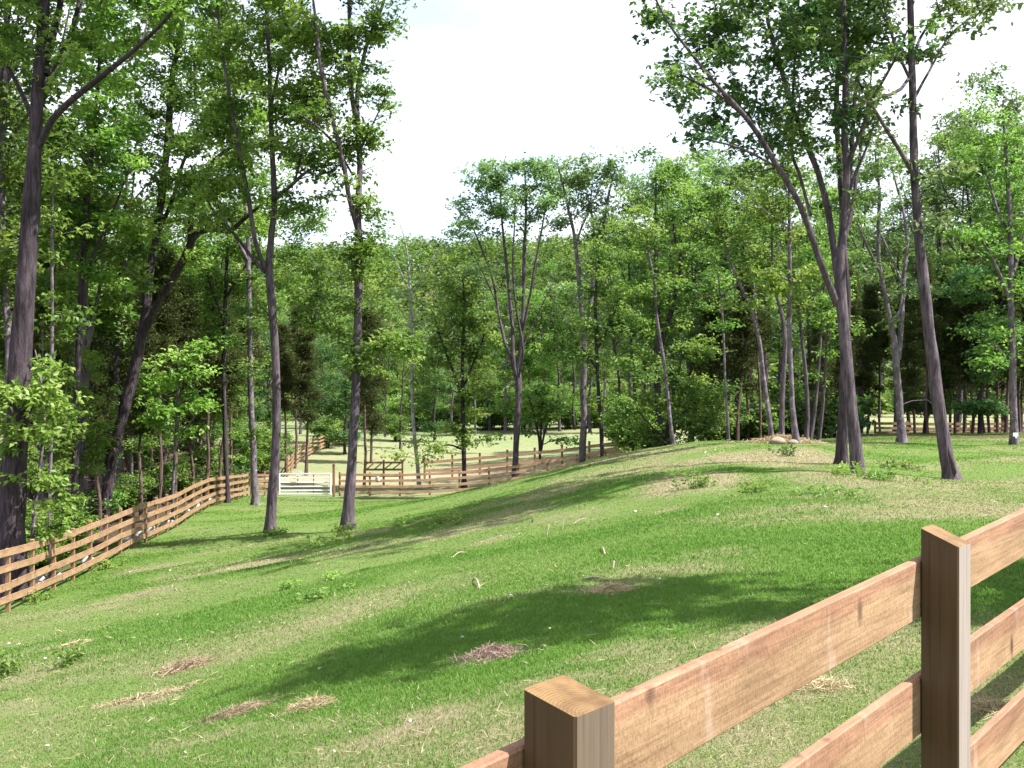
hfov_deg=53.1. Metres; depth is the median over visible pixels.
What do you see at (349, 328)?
pasture tree
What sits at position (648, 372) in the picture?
pasture tree
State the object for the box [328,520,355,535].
weed clump
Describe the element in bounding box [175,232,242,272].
wood tree
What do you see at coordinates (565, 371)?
pasture tree
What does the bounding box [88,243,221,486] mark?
wood tree
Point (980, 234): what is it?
tagged tree
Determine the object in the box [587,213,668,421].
ridge tree
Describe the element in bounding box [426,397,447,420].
leafy bush
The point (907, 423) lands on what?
board fence
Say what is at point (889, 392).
ridge tree
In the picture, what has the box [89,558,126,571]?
weed clump
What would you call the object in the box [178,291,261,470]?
wood tree
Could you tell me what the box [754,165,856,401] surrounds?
ridge tree
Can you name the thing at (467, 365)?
pasture tree
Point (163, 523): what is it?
wall stone
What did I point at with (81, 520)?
leafy bush
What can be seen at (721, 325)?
thin tree
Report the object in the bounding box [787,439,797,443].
boulder
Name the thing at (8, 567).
board fence
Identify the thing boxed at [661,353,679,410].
pasture tree
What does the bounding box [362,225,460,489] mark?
young tree
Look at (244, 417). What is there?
sapling
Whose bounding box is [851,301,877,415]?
cedar tree
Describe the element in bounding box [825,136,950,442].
double tree
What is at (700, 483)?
weed clump
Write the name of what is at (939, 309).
cedar tree
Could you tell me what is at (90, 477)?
wood tree
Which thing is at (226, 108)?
fork tree
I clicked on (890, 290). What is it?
ridge tree
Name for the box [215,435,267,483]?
leafy bush
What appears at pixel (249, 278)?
tall tree
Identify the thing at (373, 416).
cedar tree
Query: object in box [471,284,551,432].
ridge tree
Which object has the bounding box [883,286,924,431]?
cedar tree
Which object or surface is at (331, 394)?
leafy bush
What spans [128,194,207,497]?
wood tree
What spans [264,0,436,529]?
sprouting tree
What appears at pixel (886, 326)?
pasture tree
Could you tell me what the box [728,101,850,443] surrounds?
straight tree
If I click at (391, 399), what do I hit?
leafy bush
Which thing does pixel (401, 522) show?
weed clump
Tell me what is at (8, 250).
wood tree
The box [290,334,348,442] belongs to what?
pasture tree
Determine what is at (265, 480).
board fence
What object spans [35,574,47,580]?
wall stone
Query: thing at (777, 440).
boulder
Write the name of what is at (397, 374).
pasture tree
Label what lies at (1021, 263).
cedar tree
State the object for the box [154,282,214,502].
cedar tree
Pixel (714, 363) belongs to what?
cedar tree
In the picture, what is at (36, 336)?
cedar tree
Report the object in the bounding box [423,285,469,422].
ridge tree
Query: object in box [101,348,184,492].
sapling
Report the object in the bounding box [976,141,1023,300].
ridge tree
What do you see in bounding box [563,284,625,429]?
ridge tree
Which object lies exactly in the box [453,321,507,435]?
pasture tree
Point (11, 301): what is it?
wood tree
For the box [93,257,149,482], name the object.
cedar tree
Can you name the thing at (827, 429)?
leafy bush
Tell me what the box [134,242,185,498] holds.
cedar tree
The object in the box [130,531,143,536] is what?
wall stone
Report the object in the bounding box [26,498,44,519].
leafy bush
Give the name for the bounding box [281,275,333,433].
wood tree
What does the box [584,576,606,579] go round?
stick
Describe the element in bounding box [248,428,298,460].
leafy bush
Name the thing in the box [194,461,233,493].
leafy bush
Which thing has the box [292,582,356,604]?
weed clump
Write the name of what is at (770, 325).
cedar tree
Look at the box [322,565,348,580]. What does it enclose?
weed clump
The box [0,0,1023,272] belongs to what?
sky
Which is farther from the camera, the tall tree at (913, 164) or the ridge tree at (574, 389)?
the ridge tree at (574, 389)
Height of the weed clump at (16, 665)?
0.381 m
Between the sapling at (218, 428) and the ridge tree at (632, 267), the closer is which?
the sapling at (218, 428)
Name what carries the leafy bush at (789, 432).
on the ground at (328, 458)
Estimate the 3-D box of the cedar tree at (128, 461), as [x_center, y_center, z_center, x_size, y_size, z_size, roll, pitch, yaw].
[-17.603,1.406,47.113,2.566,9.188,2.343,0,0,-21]
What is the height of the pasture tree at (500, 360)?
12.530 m
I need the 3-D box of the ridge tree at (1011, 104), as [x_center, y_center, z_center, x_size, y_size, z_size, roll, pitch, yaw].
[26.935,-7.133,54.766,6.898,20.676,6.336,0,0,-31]
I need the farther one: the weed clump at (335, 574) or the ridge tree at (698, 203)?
the ridge tree at (698, 203)
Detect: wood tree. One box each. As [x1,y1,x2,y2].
[0,0,133,338]
[0,35,47,296]
[0,87,98,501]
[0,143,66,336]
[0,196,128,478]
[0,199,102,498]
[1,13,218,537]
[3,157,100,330]
[35,51,218,511]
[72,229,141,496]
[74,227,187,474]
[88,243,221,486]
[107,187,195,474]
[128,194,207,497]
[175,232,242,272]
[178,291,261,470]
[179,200,276,429]
[188,261,288,452]
[210,239,276,417]
[253,281,294,431]
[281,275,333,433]
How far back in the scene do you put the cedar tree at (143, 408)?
41.05 m
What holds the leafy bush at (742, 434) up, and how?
on the ground at (328, 458)
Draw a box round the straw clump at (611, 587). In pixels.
[581,579,647,594]
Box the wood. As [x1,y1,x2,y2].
[0,226,1023,421]
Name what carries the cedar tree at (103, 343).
on the ground at (328, 458)
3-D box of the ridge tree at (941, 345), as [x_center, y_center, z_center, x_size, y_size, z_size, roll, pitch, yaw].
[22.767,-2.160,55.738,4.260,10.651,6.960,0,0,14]
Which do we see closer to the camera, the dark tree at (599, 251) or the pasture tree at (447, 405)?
the dark tree at (599, 251)
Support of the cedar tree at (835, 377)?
on the ground at (328, 458)
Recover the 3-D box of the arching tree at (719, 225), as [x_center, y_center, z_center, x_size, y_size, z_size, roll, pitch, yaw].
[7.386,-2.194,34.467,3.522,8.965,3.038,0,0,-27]
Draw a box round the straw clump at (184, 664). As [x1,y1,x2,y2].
[140,653,227,679]
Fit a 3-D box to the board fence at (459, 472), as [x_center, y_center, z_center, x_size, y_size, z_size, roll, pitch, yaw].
[-0.489,4.878,60.041,19.106,3.955,0.141,0,0,-5]
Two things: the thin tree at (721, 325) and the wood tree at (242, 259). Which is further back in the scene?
the wood tree at (242, 259)
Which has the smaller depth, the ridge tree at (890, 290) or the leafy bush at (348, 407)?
the ridge tree at (890, 290)
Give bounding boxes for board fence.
[0,473,248,612]
[250,471,277,495]
[286,435,337,477]
[339,443,662,495]
[459,508,1023,767]
[874,421,1023,433]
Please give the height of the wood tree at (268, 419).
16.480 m
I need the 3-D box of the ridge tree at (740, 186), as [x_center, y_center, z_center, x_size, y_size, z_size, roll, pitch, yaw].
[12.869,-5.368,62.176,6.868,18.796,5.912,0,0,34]
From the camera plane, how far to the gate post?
58.13 m
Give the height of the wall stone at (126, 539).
0.290 m
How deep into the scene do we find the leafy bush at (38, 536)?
25.27 m
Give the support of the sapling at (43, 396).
on the ground at (328, 458)
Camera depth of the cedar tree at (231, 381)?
55.75 m
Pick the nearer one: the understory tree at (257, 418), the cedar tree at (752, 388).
the cedar tree at (752, 388)
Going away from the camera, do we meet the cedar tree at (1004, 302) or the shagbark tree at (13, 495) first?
the shagbark tree at (13, 495)
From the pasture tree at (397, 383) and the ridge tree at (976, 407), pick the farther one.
the pasture tree at (397, 383)
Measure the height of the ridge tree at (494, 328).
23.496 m
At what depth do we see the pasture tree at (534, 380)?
150.34 m
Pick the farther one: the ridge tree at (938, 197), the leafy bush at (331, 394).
the leafy bush at (331, 394)
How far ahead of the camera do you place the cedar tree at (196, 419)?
49.89 m
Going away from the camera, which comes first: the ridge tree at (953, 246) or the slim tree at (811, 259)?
the slim tree at (811, 259)
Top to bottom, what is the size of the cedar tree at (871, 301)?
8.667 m
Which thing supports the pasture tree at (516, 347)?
on the ground at (328, 458)
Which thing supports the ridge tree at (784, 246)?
on the ground at (328, 458)
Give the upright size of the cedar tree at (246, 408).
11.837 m
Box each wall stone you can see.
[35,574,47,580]
[81,556,93,564]
[122,536,131,543]
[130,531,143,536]
[160,519,171,528]
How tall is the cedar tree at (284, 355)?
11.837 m
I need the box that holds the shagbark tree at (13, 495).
[0,0,221,601]
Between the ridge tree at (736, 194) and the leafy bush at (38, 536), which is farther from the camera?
the ridge tree at (736, 194)
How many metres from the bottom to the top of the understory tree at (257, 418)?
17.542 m
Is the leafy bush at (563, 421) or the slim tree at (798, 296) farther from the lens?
the leafy bush at (563, 421)
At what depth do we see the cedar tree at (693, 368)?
49.80 m
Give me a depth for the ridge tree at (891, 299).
59.54 m
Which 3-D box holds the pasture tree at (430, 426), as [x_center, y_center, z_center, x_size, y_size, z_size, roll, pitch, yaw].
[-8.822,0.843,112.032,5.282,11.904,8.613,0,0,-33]
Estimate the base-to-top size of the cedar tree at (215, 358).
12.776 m
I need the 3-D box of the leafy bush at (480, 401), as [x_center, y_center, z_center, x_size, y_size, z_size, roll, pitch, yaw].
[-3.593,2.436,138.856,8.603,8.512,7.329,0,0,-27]
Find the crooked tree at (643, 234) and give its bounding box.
[607,184,682,444]
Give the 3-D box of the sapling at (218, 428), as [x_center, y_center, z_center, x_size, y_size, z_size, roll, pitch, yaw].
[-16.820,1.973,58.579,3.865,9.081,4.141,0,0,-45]
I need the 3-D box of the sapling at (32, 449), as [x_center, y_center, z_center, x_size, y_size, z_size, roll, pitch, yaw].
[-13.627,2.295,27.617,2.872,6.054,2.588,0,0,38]
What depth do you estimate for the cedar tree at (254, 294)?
71.86 m
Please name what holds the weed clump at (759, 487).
on the ground at (328, 458)
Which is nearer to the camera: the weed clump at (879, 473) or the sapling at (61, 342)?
the weed clump at (879, 473)
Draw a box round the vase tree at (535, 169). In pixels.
[441,151,575,476]
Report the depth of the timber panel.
65.38 m
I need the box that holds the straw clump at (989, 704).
[970,691,1010,720]
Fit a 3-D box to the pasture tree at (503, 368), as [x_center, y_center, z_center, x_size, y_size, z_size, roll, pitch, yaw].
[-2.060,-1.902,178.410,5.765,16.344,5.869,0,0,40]
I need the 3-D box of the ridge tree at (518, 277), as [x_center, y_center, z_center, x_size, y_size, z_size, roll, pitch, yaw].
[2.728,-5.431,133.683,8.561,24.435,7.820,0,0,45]
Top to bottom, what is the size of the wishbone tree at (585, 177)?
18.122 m
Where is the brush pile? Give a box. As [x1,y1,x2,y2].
[438,640,535,667]
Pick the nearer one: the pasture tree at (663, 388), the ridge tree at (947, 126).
the ridge tree at (947, 126)
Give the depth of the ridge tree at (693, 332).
45.90 m
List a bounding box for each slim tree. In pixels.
[0,0,75,436]
[727,157,829,434]
[766,206,833,438]
[795,210,880,439]
[798,253,877,439]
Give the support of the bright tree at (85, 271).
on the ground at (328, 458)
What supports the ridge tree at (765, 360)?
on the ground at (328, 458)
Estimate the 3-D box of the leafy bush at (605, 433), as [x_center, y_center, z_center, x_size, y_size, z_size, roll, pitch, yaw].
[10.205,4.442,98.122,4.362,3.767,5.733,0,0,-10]
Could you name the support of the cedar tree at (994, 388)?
on the ground at (328, 458)
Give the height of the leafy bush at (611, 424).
2.968 m
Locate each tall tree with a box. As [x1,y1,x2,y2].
[173,0,290,504]
[834,0,1023,479]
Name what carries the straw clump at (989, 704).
on the ground at (328, 458)
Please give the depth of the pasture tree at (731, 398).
147.59 m
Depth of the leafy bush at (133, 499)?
40.85 m
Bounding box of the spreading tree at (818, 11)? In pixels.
[629,0,944,473]
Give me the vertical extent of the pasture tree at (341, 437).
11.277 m
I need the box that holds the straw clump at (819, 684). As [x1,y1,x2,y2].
[794,672,866,698]
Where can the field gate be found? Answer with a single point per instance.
(297, 486)
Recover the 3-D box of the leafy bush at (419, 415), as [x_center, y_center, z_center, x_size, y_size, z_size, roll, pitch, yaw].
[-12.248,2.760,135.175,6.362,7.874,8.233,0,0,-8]
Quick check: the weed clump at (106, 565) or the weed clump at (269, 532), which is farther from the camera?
the weed clump at (269, 532)
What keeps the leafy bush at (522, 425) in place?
on the ground at (328, 458)
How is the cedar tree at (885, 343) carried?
on the ground at (328, 458)
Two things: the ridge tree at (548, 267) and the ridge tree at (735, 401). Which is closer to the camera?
the ridge tree at (735, 401)
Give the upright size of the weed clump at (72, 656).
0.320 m
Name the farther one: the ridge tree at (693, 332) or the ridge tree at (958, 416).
the ridge tree at (958, 416)
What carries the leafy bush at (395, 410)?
on the ground at (328, 458)
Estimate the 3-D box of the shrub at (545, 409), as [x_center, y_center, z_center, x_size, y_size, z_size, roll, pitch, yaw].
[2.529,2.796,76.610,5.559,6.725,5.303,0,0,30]
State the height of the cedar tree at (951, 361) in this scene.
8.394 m
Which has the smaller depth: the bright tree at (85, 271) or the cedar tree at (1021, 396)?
the bright tree at (85, 271)
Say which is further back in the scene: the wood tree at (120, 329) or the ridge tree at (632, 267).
the ridge tree at (632, 267)
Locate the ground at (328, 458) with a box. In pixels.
[0,266,1023,767]
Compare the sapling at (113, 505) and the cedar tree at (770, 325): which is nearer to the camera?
the sapling at (113, 505)
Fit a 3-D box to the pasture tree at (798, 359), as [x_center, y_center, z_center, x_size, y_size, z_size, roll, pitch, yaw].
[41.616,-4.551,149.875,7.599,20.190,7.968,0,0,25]
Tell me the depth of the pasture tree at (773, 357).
155.56 m
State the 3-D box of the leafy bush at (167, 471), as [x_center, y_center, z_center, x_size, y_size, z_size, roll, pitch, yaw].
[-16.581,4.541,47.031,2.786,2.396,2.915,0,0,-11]
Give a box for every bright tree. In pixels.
[6,0,164,554]
[147,140,341,502]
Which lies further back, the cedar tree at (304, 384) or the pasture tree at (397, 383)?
the pasture tree at (397, 383)
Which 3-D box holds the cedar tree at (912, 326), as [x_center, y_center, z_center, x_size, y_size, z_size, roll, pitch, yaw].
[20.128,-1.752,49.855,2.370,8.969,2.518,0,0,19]
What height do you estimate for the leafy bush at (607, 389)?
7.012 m
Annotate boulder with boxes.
[769,437,785,443]
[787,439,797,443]
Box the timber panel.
[364,460,402,485]
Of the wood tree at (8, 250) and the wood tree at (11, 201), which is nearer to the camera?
the wood tree at (8, 250)
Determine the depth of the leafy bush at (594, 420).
138.46 m
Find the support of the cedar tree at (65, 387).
on the ground at (328, 458)
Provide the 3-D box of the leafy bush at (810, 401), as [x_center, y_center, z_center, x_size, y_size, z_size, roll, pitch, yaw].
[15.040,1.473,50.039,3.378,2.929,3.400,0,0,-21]
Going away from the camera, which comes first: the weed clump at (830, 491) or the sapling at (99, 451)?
the weed clump at (830, 491)
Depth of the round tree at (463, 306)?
62.61 m
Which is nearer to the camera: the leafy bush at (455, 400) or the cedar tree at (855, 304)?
the cedar tree at (855, 304)
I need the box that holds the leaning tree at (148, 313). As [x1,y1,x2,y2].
[95,0,295,530]
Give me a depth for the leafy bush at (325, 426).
97.38 m
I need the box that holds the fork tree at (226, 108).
[155,0,367,532]
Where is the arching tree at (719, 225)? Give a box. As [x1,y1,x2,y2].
[678,183,786,435]
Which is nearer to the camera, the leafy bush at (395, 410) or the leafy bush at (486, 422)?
the leafy bush at (395, 410)
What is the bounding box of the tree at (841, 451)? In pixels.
[747,0,904,464]
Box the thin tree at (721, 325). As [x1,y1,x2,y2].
[686,232,768,440]
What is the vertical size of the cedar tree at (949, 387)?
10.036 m
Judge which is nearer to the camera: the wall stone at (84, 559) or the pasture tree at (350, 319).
the wall stone at (84, 559)
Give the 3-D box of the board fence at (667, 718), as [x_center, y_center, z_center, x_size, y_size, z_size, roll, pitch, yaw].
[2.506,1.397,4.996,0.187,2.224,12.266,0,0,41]
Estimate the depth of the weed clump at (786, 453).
27.01 m
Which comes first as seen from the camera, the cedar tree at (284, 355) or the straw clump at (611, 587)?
the straw clump at (611, 587)
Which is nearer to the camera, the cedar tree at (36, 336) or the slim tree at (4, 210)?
the slim tree at (4, 210)
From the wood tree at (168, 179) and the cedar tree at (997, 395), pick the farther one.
the cedar tree at (997, 395)
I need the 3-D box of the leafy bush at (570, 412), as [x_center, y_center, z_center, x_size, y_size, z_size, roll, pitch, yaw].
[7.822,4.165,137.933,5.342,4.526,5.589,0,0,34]
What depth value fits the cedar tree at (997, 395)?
52.86 m
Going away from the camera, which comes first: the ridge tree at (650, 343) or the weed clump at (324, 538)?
the weed clump at (324, 538)
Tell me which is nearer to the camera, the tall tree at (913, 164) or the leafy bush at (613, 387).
the tall tree at (913, 164)
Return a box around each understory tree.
[0,339,66,467]
[167,385,205,453]
[241,324,291,439]
[246,298,294,430]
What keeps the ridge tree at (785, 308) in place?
on the ground at (328, 458)
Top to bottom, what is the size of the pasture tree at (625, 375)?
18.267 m
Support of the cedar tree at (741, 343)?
on the ground at (328, 458)
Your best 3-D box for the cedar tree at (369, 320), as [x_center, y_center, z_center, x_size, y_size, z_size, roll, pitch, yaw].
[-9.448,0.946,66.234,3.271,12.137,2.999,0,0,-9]
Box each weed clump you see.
[0,647,24,678]
[21,588,59,602]
[49,640,89,667]
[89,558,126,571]
[263,526,291,536]
[274,578,302,590]
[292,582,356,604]
[295,530,351,547]
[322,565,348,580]
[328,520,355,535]
[391,513,414,528]
[425,510,466,528]
[672,469,717,490]
[739,478,769,492]
[765,443,796,456]
[790,481,862,497]
[827,460,867,475]
[843,464,931,483]
[876,455,924,470]
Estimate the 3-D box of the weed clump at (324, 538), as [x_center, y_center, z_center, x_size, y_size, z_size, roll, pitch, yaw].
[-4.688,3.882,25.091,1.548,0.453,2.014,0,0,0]
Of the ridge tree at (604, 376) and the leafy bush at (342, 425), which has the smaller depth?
the leafy bush at (342, 425)
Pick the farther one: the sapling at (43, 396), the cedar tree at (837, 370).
the cedar tree at (837, 370)
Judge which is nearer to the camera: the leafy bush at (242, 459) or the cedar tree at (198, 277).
the cedar tree at (198, 277)
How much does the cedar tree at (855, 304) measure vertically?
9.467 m
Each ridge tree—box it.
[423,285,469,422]
[452,258,514,430]
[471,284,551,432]
[498,248,564,430]
[506,288,568,432]
[525,259,579,431]
[543,278,588,429]
[552,247,611,432]
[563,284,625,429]
[573,213,647,449]
[581,191,691,396]
[582,232,641,396]
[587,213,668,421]
[614,163,709,444]
[617,216,695,388]
[618,194,698,411]
[643,151,746,442]
[650,178,734,439]
[651,174,702,371]
[657,144,770,440]
[665,220,798,418]
[666,145,786,400]
[667,268,776,439]
[695,162,801,438]
[699,163,767,401]
[710,157,805,404]
[725,212,809,405]
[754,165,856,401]
[771,231,832,376]
[784,165,876,434]
[813,136,922,433]
[854,175,958,431]
[875,260,923,426]
[881,105,993,392]
[890,106,988,431]
[892,251,957,432]
[921,125,1023,432]
[923,103,1023,430]
[928,237,968,426]
[936,256,1023,433]
[941,58,1023,431]
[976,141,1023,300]
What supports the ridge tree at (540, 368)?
on the ground at (328, 458)
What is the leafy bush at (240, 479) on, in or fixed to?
on the ground at (328, 458)
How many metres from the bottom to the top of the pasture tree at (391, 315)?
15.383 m
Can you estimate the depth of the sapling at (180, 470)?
48.99 m
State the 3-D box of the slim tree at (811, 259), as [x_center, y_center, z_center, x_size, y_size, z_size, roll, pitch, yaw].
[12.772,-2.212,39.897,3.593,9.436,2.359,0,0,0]
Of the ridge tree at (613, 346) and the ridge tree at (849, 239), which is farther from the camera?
the ridge tree at (613, 346)
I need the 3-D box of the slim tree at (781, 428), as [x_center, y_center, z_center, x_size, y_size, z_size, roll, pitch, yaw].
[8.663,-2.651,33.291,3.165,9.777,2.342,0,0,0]
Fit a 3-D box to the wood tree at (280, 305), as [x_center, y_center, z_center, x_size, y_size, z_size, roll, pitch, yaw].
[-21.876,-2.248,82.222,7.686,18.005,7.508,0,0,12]
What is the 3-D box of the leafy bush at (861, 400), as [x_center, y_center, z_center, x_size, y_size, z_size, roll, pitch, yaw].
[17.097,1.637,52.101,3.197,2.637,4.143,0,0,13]
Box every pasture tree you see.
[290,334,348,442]
[311,338,384,453]
[315,312,344,383]
[323,315,353,415]
[342,322,361,361]
[379,310,406,436]
[383,327,425,448]
[383,328,410,401]
[405,344,457,441]
[407,328,437,379]
[431,344,460,415]
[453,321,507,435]
[454,327,483,384]
[476,349,504,395]
[492,328,509,391]
[502,327,533,394]
[523,334,560,422]
[555,313,579,391]
[562,350,603,399]
[610,339,646,381]
[636,347,654,392]
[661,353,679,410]
[724,353,745,403]
[767,341,778,388]
[776,296,806,385]
[880,310,902,417]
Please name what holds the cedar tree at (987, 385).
on the ground at (328, 458)
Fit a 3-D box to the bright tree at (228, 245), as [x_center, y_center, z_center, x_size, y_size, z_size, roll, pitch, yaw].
[-12.832,-2.688,48.870,9.120,17.491,4.915,0,0,0]
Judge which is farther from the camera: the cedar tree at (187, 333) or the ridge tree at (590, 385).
the ridge tree at (590, 385)
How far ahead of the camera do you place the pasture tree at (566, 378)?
149.02 m
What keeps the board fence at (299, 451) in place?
on the ground at (328, 458)
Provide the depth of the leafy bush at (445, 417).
140.31 m
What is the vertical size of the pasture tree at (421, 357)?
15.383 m
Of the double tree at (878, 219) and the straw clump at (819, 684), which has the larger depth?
the double tree at (878, 219)
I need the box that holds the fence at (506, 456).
[423,437,639,478]
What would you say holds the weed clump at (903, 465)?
on the ground at (328, 458)
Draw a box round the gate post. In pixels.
[332,464,335,496]
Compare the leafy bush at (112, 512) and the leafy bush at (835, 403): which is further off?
the leafy bush at (835, 403)
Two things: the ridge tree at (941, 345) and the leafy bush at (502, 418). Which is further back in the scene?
the leafy bush at (502, 418)
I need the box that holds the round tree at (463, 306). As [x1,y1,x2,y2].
[375,264,552,487]
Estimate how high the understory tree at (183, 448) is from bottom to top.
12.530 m
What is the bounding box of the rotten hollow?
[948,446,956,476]
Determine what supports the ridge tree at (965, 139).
on the ground at (328, 458)
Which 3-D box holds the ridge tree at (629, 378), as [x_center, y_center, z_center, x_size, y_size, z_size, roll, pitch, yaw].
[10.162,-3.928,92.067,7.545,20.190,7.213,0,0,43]
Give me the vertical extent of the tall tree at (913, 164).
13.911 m
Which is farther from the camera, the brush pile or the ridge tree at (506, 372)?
the ridge tree at (506, 372)
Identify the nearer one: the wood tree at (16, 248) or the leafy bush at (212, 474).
the wood tree at (16, 248)
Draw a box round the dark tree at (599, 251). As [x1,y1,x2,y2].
[546,217,651,456]
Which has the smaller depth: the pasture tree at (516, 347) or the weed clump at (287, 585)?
the weed clump at (287, 585)
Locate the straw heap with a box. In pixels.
[727,432,832,443]
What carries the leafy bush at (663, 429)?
on the ground at (328, 458)
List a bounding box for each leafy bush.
[25,499,81,570]
[25,525,57,572]
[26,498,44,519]
[31,492,103,558]
[60,489,126,524]
[115,482,148,517]
[124,457,179,501]
[170,467,207,498]
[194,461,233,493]
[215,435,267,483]
[217,466,249,487]
[238,422,288,476]
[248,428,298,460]
[299,383,347,420]
[304,413,348,447]
[325,415,363,442]
[335,382,383,429]
[376,400,410,440]
[381,393,408,424]
[395,378,441,430]
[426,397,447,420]
[429,407,454,422]
[441,394,478,424]
[454,372,510,429]
[469,404,513,429]
[491,404,513,429]
[495,393,537,430]
[530,381,566,427]
[557,402,580,428]
[561,399,580,428]
[571,380,627,425]
[575,385,614,427]
[596,413,627,440]
[598,392,665,452]
[606,377,639,421]
[612,402,683,448]
[677,395,742,441]
[722,401,757,439]
[733,405,758,439]
[739,401,790,438]
[749,403,814,434]
[770,396,837,437]
[785,387,838,437]
[800,396,872,437]
[838,394,880,431]
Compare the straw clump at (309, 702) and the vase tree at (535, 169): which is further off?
the vase tree at (535, 169)
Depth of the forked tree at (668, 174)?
43.84 m
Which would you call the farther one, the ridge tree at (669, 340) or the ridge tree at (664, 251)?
the ridge tree at (664, 251)
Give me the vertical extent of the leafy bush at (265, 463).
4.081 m
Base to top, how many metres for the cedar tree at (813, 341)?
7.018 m
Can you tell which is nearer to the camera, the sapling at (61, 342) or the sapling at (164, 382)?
the sapling at (61, 342)
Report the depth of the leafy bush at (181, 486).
49.65 m
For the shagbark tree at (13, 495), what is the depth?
22.84 m
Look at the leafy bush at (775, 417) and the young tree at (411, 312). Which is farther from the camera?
the young tree at (411, 312)
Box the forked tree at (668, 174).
[601,142,731,446]
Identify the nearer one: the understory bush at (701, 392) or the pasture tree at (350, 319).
the understory bush at (701, 392)
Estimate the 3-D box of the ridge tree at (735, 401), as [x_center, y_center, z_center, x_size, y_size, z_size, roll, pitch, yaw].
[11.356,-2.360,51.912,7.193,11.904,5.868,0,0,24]
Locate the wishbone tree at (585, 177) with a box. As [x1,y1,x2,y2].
[539,146,650,463]
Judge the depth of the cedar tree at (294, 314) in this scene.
79.04 m
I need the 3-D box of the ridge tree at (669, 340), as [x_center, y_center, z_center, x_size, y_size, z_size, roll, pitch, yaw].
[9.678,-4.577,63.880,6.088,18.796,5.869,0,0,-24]
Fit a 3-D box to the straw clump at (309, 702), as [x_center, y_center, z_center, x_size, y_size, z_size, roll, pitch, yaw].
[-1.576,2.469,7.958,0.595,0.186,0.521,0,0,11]
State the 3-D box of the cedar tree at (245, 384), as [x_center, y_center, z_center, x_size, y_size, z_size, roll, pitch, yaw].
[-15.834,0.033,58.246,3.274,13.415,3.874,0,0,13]
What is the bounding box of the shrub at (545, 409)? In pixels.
[506,377,591,458]
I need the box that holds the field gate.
[279,473,330,494]
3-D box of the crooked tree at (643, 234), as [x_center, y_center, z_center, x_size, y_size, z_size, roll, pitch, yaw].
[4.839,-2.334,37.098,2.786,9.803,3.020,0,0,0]
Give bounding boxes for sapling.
[0,350,93,587]
[0,370,62,494]
[15,164,105,578]
[29,312,108,518]
[54,345,125,541]
[58,362,132,512]
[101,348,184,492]
[132,336,223,520]
[138,390,189,497]
[172,398,235,475]
[180,370,247,492]
[215,360,269,466]
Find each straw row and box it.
[78,671,239,708]
[191,691,302,728]
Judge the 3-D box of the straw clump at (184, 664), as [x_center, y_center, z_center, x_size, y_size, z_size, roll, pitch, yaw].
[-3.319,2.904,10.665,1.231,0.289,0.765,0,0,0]
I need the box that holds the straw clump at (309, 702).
[271,690,341,716]
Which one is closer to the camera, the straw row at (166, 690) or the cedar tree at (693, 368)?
the straw row at (166, 690)
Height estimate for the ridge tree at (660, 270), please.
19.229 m
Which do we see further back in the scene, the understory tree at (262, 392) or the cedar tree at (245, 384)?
the understory tree at (262, 392)
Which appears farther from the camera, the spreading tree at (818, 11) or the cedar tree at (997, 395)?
the cedar tree at (997, 395)
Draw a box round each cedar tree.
[31,246,75,499]
[52,340,108,505]
[73,331,127,531]
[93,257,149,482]
[109,320,146,491]
[115,316,169,515]
[128,251,192,508]
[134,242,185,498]
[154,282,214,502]
[171,326,220,501]
[181,266,217,487]
[185,267,240,495]
[204,294,246,496]
[212,269,263,494]
[220,312,262,445]
[228,285,270,447]
[263,319,300,471]
[283,303,318,468]
[284,326,328,475]
[343,307,389,484]
[348,313,393,460]
[681,291,728,440]
[691,292,738,410]
[721,266,771,440]
[729,295,768,439]
[736,246,780,437]
[796,291,839,425]
[821,304,856,410]
[831,322,861,400]
[834,264,871,393]
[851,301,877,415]
[853,282,890,433]
[862,279,892,431]
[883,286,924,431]
[887,288,929,432]
[904,257,951,432]
[924,276,957,400]
[937,273,981,433]
[938,277,975,431]
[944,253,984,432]
[948,287,1001,433]
[967,257,1002,432]
[984,275,1006,431]
[985,287,1001,432]
[986,278,1023,432]
[1000,247,1023,431]
[1016,271,1023,407]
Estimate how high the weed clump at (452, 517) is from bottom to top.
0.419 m
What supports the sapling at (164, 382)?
on the ground at (328, 458)
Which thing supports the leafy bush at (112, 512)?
on the ground at (328, 458)
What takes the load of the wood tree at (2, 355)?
on the ground at (328, 458)
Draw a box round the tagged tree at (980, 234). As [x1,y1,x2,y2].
[943,81,1023,444]
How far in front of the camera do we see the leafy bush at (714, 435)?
43.66 m
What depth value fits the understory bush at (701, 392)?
39.31 m
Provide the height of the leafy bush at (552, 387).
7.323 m
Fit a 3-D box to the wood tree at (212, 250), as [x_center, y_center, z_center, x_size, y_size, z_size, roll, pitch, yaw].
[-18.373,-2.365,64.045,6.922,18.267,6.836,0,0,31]
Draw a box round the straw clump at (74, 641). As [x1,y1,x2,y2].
[46,637,97,649]
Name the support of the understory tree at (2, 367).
on the ground at (328, 458)
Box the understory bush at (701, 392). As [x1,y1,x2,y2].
[603,329,749,447]
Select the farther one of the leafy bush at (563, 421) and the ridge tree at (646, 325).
the leafy bush at (563, 421)
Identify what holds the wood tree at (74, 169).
on the ground at (328, 458)
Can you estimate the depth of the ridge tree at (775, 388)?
60.01 m
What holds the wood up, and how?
on the ground at (328, 458)
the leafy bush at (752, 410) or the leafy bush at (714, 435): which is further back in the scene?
the leafy bush at (752, 410)

